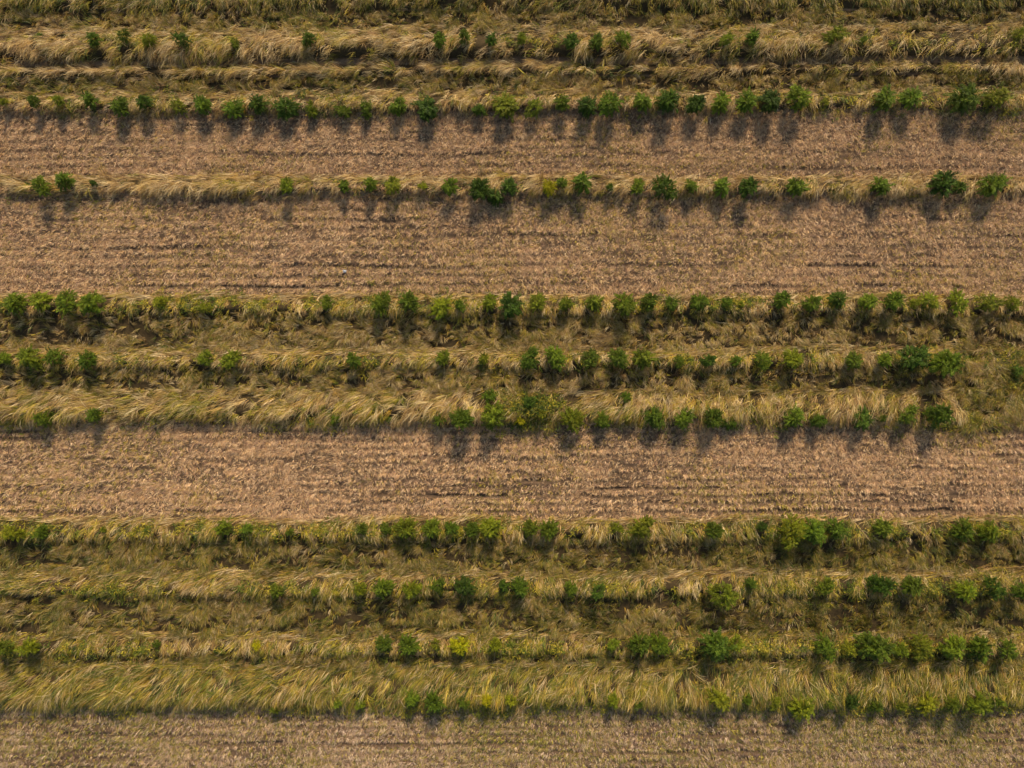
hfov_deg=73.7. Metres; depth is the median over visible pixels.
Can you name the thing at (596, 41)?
shrub
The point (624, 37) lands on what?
shrub
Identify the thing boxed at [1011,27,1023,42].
shrub
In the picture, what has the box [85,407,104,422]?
shrub
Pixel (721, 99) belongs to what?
shrub
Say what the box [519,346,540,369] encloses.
shrub
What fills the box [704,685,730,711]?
shrub
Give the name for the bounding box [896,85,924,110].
shrub
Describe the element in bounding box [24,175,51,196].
shrub
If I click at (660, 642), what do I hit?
shrub
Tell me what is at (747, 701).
shrub
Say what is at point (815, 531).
shrub
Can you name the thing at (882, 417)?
shrub
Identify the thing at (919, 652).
shrub
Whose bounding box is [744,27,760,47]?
shrub
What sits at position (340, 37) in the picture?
grass bank
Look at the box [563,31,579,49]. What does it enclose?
shrub
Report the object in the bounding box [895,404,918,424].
shrub
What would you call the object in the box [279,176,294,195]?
shrub
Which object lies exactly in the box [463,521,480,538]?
shrub
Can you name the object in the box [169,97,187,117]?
shrub
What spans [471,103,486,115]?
shrub
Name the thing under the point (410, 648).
shrub
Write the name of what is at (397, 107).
shrub
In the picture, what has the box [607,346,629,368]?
shrub
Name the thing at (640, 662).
rough grass
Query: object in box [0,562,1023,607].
grass bank
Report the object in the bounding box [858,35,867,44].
shrub
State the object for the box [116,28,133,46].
shrub
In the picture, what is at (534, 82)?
rough grass
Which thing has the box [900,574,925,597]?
shrub
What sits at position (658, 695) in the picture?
grass bank
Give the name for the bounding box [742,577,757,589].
shrub
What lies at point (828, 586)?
shrub
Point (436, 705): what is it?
shrub
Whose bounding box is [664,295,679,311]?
shrub
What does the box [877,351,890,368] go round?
shrub
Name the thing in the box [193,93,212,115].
shrub
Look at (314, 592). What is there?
shrub
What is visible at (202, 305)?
shrub
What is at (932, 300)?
shrub
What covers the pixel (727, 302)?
shrub
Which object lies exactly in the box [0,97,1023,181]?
stubble
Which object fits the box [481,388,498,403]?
shrub
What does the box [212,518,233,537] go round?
shrub
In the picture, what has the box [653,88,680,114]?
shrub
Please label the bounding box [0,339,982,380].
grass bank
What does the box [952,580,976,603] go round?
shrub
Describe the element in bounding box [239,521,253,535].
shrub
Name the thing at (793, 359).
shrub
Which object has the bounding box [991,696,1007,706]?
shrub
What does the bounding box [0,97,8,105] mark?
shrub
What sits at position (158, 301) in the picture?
shrub
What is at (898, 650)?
shrub
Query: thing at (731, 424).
shrub
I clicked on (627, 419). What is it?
shrub
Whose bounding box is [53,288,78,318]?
shrub
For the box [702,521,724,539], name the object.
shrub
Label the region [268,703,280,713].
shrub
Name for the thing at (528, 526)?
shrub
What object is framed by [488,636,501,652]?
shrub
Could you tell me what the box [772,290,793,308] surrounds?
shrub
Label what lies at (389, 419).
shrub
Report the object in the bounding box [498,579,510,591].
shrub
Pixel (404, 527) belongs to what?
shrub
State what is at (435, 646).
shrub
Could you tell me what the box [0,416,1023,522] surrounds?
stubble
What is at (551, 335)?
rough grass
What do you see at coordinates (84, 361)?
shrub
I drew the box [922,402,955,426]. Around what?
shrub
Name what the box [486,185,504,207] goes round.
shrub
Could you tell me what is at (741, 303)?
shrub
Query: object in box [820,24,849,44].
shrub
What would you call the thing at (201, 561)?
rough grass
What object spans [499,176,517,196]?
shrub
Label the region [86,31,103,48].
shrub
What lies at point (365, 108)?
shrub
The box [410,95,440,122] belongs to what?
shrub
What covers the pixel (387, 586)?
shrub
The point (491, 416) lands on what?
shrub
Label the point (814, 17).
rough grass
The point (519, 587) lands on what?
shrub
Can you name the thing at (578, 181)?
shrub
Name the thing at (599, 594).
shrub
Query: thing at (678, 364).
shrub
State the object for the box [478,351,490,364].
shrub
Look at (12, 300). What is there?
shrub
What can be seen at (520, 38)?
shrub
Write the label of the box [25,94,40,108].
shrub
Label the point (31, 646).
shrub
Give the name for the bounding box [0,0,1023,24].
grass bank
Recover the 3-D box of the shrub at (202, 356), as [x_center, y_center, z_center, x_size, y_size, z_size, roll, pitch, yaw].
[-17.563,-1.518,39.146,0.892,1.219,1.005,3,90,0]
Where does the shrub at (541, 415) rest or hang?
on the ground at (556, 56)
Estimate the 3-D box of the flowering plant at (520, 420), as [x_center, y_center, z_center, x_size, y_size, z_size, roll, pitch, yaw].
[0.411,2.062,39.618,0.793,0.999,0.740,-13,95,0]
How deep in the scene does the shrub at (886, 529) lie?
39.12 m
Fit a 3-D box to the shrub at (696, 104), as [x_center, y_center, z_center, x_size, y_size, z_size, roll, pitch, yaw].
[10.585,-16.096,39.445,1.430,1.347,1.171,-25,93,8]
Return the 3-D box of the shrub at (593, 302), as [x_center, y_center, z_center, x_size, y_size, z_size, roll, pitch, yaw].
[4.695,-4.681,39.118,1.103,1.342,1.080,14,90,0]
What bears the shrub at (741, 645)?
on the ground at (556, 56)
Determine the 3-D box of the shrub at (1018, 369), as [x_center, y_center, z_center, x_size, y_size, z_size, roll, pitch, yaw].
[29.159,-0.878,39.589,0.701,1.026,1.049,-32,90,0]
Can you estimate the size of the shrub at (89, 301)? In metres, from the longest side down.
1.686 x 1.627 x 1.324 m
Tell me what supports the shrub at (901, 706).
on the ground at (556, 56)
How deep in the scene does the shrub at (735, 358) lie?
39.12 m
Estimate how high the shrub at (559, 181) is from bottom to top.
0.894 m
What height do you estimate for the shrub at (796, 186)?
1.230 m
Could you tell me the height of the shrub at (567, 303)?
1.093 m
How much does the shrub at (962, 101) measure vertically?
1.459 m
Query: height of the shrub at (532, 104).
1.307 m
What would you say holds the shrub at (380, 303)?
on the ground at (556, 56)
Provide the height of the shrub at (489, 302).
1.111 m
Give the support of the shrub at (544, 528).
on the ground at (556, 56)
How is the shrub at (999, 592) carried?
on the ground at (556, 56)
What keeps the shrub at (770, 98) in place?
on the ground at (556, 56)
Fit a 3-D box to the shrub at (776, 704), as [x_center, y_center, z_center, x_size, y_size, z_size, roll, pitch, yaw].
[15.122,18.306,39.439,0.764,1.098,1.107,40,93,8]
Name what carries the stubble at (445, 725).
on the ground at (556, 56)
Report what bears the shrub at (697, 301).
on the ground at (556, 56)
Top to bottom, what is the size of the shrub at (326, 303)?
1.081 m
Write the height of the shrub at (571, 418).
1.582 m
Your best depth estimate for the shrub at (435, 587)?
39.25 m
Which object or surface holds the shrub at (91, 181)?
on the ground at (556, 56)
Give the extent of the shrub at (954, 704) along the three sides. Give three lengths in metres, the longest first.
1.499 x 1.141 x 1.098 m
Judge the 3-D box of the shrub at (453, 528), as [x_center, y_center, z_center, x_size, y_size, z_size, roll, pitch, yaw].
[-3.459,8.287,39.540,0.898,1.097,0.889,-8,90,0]
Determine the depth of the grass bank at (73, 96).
39.75 m
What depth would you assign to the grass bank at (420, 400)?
39.50 m
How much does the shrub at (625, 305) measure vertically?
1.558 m
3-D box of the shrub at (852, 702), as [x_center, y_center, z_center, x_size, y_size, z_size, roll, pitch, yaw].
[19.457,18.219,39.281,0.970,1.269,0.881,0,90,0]
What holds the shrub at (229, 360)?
on the ground at (556, 56)
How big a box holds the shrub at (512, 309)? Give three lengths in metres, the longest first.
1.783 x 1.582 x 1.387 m
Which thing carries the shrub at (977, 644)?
on the ground at (556, 56)
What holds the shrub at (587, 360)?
on the ground at (556, 56)
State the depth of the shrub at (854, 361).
38.98 m
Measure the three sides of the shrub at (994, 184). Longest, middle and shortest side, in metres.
2.016 x 1.592 x 1.487 m
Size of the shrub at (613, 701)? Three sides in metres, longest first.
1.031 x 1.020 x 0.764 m
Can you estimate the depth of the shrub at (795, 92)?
38.84 m
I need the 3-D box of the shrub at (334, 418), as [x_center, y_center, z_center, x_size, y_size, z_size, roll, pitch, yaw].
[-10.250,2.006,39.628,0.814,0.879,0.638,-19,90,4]
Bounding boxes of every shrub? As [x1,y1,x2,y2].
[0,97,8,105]
[0,350,12,363]
[0,524,27,542]
[0,637,14,655]
[2,292,27,317]
[13,637,41,656]
[15,343,43,370]
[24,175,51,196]
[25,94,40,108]
[28,290,54,313]
[30,410,56,427]
[30,523,51,539]
[42,345,66,365]
[51,95,65,106]
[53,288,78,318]
[54,170,76,192]
[75,290,106,315]
[76,89,100,110]
[76,350,97,370]
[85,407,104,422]
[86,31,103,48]
[89,179,97,186]
[99,526,106,531]
[107,96,129,117]
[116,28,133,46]
[135,94,153,109]
[140,32,156,46]
[152,638,161,648]
[153,294,168,307]
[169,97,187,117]
[170,31,193,49]
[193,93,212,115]
[195,301,213,312]
[196,349,214,365]
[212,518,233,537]
[217,349,242,369]
[221,99,246,118]
[227,36,239,50]
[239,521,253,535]
[248,93,269,114]
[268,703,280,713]
[269,582,284,598]
[270,97,301,121]
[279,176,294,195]
[285,528,294,535]
[301,30,316,47]
[305,99,319,118]
[311,587,319,596]
[321,294,334,310]
[331,414,341,423]
[332,697,342,708]
[333,104,352,118]
[338,179,349,193]
[345,351,361,369]
[352,582,366,596]
[354,699,366,709]
[355,522,367,535]
[360,99,373,119]
[362,176,377,192]
[370,290,391,316]
[370,577,396,599]
[375,634,393,651]
[379,521,391,533]
[384,176,400,194]
[384,415,391,422]
[388,97,409,116]
[391,515,418,539]
[397,289,420,312]
[398,633,421,655]
[401,579,422,599]
[405,690,420,708]
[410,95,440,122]
[417,180,428,189]
[420,516,441,538]
[424,690,446,712]
[428,298,451,319]
[430,577,445,594]
[430,638,441,649]
[432,31,446,48]
[433,409,447,425]
[434,349,449,365]
[441,177,460,197]
[445,520,459,533]
[448,407,474,430]
[453,574,477,595]
[454,299,465,312]
[455,695,469,710]
[458,28,470,46]
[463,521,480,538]
[468,178,489,200]
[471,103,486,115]
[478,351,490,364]
[478,516,503,537]
[479,292,497,312]
[480,400,505,431]
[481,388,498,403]
[485,31,496,46]
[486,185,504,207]
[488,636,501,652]
[491,90,518,122]
[497,291,522,318]
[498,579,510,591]
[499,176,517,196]
[504,693,517,707]
[509,575,528,598]
[516,32,527,45]
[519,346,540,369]
[521,395,537,408]
[522,518,539,537]
[524,97,543,118]
[528,291,546,312]
[537,410,545,418]
[537,519,558,541]
[544,345,567,371]
[554,92,569,111]
[556,176,567,188]
[558,295,574,311]
[558,406,586,433]
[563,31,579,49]
[563,579,577,597]
[571,171,591,196]
[576,95,596,118]
[580,347,600,369]
[585,294,604,310]
[587,31,602,50]
[590,582,604,600]
[593,408,611,428]
[596,90,624,117]
[605,183,613,191]
[606,691,619,709]
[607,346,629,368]
[607,638,619,652]
[610,521,623,533]
[611,292,636,316]
[614,29,632,49]
[620,391,632,403]
[621,411,631,424]
[628,632,652,656]
[630,178,645,195]
[630,348,658,369]
[630,514,655,540]
[632,92,652,114]
[632,697,643,710]
[639,292,658,311]
[644,405,664,430]
[647,631,671,655]
[651,173,678,200]
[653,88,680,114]
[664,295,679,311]
[671,407,696,429]
[672,354,684,368]
[684,94,706,114]
[684,178,699,192]
[689,293,709,310]
[697,626,737,661]
[698,406,724,428]
[699,354,717,367]
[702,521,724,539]
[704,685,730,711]
[705,580,739,610]
[710,90,731,114]
[712,176,730,198]
[718,31,733,46]
[718,296,732,307]
[720,413,736,430]
[728,354,741,365]
[728,634,744,651]
[734,86,756,113]
[737,301,743,307]
[738,175,760,197]
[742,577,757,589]
[742,692,751,705]
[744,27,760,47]
[750,351,772,370]
[753,521,767,531]
[754,89,780,113]
[769,692,782,710]
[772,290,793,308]
[772,512,808,551]
[782,347,803,368]
[783,403,805,426]
[784,84,812,112]
[784,177,811,197]
[788,692,815,723]
[798,295,822,312]
[802,517,826,547]
[808,409,827,427]
[813,632,836,663]
[814,577,835,595]
[818,98,830,107]
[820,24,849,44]
[821,698,834,709]
[823,517,850,539]
[826,291,847,307]
[840,638,857,656]
[840,693,859,709]
[842,350,863,369]
[851,404,874,430]
[852,630,895,664]
[857,293,878,310]
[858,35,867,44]
[864,572,895,597]
[865,697,883,712]
[868,176,895,196]
[871,517,893,537]
[873,84,896,112]
[874,414,886,421]
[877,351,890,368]
[878,290,906,310]
[891,699,909,711]
[893,637,908,657]
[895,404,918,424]
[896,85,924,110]
[896,344,931,371]
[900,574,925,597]
[904,631,936,661]
[907,298,922,309]
[913,691,939,716]
[917,291,938,308]
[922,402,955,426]
[927,170,958,198]
[928,348,965,377]
[935,633,965,660]
[940,690,961,713]
[943,82,987,116]
[946,288,968,317]
[950,180,968,193]
[950,516,975,542]
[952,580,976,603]
[964,688,993,715]
[965,633,994,664]
[974,171,1012,198]
[974,293,1004,311]
[975,519,1000,542]
[980,81,1012,110]
[980,574,1006,601]
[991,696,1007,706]
[997,638,1018,660]
[1003,294,1023,312]
[1008,362,1023,376]
[1008,582,1023,598]
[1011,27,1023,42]
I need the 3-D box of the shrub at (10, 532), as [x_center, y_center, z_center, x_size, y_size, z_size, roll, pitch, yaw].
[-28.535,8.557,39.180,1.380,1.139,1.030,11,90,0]
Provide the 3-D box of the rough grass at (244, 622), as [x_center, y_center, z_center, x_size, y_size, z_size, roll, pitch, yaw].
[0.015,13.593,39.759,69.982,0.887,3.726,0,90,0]
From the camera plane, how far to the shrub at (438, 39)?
38.77 m
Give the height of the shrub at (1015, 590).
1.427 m
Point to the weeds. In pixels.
(542, 403)
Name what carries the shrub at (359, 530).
on the ground at (556, 56)
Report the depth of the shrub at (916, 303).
39.17 m
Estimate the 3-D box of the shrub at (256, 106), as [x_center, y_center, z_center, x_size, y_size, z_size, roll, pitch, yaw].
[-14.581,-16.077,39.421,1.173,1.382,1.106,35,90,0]
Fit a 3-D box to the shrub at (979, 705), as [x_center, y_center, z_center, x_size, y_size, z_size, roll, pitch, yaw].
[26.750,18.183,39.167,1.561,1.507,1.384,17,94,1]
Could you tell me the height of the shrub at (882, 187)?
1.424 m
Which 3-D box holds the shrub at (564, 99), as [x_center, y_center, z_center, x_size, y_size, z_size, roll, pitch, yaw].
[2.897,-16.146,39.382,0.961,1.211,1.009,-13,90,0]
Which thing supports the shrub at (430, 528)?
on the ground at (556, 56)
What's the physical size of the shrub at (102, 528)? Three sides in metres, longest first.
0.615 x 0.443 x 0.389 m
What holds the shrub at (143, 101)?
on the ground at (556, 56)
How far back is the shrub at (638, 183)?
39.16 m
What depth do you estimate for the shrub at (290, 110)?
39.18 m
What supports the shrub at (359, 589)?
on the ground at (556, 56)
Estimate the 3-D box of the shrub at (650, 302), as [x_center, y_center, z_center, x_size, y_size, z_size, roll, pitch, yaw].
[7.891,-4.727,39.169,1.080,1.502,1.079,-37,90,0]
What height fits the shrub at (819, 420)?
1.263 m
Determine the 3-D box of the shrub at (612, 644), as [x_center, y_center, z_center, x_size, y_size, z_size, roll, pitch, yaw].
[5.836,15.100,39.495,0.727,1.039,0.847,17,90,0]
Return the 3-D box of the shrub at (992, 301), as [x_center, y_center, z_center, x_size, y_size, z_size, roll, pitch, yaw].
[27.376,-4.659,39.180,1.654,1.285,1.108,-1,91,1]
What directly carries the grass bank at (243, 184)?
on the ground at (556, 56)
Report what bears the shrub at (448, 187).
on the ground at (556, 56)
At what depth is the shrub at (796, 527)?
38.96 m
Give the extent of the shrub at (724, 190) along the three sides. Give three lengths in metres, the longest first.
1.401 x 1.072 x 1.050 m
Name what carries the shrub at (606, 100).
on the ground at (556, 56)
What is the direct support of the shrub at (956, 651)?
on the ground at (556, 56)
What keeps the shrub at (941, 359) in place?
on the ground at (556, 56)
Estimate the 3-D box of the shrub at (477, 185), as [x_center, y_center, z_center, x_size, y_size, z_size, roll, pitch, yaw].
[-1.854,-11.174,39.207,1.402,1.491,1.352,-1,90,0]
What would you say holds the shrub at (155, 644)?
on the ground at (556, 56)
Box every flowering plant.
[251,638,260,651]
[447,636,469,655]
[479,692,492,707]
[514,416,526,424]
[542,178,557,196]
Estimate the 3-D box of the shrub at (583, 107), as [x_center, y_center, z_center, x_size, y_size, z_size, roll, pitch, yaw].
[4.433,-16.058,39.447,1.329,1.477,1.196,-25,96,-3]
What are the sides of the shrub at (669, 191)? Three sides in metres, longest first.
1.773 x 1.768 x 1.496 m
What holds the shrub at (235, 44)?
on the ground at (556, 56)
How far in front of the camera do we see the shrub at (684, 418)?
38.98 m
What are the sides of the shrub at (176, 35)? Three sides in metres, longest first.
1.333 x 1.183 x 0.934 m
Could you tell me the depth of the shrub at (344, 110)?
39.38 m
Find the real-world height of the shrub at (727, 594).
1.841 m
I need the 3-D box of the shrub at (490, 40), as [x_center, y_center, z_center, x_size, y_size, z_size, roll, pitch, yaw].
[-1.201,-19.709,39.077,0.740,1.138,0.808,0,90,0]
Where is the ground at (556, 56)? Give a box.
[0,0,1023,767]
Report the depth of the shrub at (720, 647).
38.90 m
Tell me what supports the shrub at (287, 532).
on the ground at (556, 56)
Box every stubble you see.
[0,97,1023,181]
[0,180,1023,299]
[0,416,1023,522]
[0,701,1023,767]
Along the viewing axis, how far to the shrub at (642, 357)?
38.89 m
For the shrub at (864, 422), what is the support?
on the ground at (556, 56)
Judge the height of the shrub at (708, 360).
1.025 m
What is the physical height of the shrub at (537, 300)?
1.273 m
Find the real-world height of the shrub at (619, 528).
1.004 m
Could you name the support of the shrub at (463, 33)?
on the ground at (556, 56)
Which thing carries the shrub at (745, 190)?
on the ground at (556, 56)
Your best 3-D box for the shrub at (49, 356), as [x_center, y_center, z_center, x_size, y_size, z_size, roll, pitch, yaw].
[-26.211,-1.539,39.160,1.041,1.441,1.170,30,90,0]
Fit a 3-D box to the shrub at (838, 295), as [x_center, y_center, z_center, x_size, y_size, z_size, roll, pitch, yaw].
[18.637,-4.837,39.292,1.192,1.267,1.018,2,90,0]
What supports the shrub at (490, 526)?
on the ground at (556, 56)
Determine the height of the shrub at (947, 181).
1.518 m
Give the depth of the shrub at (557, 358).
38.97 m
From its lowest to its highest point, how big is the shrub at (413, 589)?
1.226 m
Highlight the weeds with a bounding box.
[0,23,1023,725]
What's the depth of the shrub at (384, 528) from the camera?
39.35 m
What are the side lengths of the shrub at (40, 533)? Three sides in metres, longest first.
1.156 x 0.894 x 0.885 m
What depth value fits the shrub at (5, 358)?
39.13 m
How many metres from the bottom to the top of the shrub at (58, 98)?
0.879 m
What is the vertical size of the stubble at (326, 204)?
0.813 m
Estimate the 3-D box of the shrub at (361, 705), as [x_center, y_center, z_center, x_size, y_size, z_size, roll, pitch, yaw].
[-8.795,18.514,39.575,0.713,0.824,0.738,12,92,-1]
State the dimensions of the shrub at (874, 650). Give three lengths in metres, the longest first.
2.291 x 1.843 x 1.840 m
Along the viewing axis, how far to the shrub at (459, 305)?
39.04 m
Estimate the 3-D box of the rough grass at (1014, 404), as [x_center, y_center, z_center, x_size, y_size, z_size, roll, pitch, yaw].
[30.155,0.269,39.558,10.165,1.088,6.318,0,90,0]
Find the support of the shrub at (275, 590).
on the ground at (556, 56)
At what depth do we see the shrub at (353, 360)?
38.90 m
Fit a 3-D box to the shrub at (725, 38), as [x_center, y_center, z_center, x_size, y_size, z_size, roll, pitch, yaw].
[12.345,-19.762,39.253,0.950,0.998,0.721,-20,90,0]
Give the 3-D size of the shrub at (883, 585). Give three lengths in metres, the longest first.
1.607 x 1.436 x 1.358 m
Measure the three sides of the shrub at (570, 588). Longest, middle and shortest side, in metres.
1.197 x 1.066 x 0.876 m
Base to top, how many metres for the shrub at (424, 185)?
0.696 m
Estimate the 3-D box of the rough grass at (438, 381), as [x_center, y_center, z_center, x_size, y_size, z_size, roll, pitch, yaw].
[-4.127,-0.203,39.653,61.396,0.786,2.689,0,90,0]
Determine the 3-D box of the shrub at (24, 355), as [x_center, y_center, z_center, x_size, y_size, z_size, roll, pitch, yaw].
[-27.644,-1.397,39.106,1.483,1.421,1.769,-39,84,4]
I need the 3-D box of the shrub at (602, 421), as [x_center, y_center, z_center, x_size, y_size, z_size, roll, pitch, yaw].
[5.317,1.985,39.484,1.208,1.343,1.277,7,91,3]
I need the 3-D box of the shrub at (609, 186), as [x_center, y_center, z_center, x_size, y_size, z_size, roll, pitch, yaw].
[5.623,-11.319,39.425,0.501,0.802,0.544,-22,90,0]
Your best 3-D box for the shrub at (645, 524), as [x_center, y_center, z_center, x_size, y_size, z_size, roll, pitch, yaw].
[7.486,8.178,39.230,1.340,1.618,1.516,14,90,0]
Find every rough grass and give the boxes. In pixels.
[0,0,1023,35]
[0,69,1023,100]
[0,302,1023,356]
[0,362,966,400]
[0,534,1023,580]
[0,590,1023,645]
[0,649,1023,677]
[951,337,1023,438]
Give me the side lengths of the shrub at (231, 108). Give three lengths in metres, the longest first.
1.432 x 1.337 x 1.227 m
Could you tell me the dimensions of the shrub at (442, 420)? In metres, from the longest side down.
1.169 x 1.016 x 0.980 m
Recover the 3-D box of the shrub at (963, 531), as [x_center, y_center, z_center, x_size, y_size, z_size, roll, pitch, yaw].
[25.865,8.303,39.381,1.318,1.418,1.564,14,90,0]
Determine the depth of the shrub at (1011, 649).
39.07 m
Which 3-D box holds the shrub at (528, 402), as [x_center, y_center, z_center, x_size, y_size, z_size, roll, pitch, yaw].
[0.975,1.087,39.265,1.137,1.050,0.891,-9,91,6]
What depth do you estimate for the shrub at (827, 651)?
39.05 m
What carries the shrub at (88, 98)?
on the ground at (556, 56)
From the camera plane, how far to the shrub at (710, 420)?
38.83 m
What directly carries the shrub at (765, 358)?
on the ground at (556, 56)
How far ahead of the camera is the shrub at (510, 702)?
39.06 m
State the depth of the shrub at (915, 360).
38.58 m
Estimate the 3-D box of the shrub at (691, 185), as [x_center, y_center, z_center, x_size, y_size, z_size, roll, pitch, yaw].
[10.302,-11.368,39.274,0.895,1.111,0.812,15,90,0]
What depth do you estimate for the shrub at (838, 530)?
39.14 m
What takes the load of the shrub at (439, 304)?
on the ground at (556, 56)
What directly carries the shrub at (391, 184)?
on the ground at (556, 56)
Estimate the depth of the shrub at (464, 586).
39.10 m
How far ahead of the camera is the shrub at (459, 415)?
38.62 m
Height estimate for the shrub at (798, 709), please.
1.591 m
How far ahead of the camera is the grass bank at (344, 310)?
39.67 m
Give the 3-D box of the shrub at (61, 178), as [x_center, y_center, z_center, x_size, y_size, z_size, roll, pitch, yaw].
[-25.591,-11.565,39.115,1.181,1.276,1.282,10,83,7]
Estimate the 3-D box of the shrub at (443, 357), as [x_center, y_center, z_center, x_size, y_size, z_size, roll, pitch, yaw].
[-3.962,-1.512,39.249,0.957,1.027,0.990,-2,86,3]
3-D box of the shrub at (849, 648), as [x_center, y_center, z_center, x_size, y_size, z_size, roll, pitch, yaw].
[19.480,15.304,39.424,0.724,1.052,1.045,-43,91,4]
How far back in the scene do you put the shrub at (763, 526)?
39.43 m
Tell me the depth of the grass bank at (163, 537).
39.80 m
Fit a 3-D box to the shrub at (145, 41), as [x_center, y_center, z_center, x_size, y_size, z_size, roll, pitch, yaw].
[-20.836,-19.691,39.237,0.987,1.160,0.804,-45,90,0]
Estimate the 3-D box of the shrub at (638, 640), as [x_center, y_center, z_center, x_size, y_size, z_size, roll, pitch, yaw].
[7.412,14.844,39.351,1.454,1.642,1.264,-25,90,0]
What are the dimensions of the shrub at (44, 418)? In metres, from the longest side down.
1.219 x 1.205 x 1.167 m
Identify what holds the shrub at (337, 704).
on the ground at (556, 56)
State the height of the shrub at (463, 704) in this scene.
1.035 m
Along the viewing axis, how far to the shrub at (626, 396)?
39.40 m
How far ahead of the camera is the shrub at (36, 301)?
38.84 m
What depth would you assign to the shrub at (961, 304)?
38.94 m
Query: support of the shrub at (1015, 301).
on the ground at (556, 56)
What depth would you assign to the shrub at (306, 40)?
38.85 m
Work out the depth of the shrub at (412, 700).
38.96 m
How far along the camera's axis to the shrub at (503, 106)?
38.98 m
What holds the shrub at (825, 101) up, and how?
on the ground at (556, 56)
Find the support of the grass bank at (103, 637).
on the ground at (556, 56)
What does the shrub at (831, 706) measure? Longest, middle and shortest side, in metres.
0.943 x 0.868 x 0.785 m
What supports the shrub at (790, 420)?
on the ground at (556, 56)
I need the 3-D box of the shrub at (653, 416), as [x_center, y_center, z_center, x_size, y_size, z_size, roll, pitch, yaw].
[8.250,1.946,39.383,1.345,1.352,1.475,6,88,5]
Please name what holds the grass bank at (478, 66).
on the ground at (556, 56)
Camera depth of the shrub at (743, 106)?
39.04 m
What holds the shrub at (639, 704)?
on the ground at (556, 56)
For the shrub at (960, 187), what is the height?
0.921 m
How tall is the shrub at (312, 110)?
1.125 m
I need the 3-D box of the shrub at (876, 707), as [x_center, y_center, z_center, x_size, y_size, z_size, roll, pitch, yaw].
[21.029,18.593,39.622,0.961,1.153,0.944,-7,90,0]
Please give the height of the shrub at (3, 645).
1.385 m
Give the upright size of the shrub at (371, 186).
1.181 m
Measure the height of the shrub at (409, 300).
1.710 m
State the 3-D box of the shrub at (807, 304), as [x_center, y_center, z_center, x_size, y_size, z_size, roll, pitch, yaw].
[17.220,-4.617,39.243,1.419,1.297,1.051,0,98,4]
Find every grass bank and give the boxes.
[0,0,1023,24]
[0,14,1023,75]
[0,51,1023,87]
[0,80,1023,125]
[0,163,1023,205]
[0,283,1023,327]
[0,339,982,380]
[0,378,968,435]
[0,508,1023,553]
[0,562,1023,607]
[0,624,1023,666]
[0,655,1023,720]
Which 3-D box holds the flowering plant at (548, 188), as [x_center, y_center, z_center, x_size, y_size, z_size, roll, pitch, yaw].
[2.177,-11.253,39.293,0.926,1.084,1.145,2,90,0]
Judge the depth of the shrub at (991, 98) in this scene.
38.91 m
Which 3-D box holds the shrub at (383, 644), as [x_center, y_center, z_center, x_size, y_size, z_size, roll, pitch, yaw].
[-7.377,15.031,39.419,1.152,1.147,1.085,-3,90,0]
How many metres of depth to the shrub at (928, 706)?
39.12 m
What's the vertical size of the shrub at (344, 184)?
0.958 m
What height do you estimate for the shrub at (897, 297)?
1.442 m
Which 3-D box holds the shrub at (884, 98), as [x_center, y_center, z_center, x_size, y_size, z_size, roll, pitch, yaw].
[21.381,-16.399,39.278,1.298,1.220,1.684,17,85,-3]
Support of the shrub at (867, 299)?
on the ground at (556, 56)
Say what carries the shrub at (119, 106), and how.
on the ground at (556, 56)
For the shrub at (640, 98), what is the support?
on the ground at (556, 56)
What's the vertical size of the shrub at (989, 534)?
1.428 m

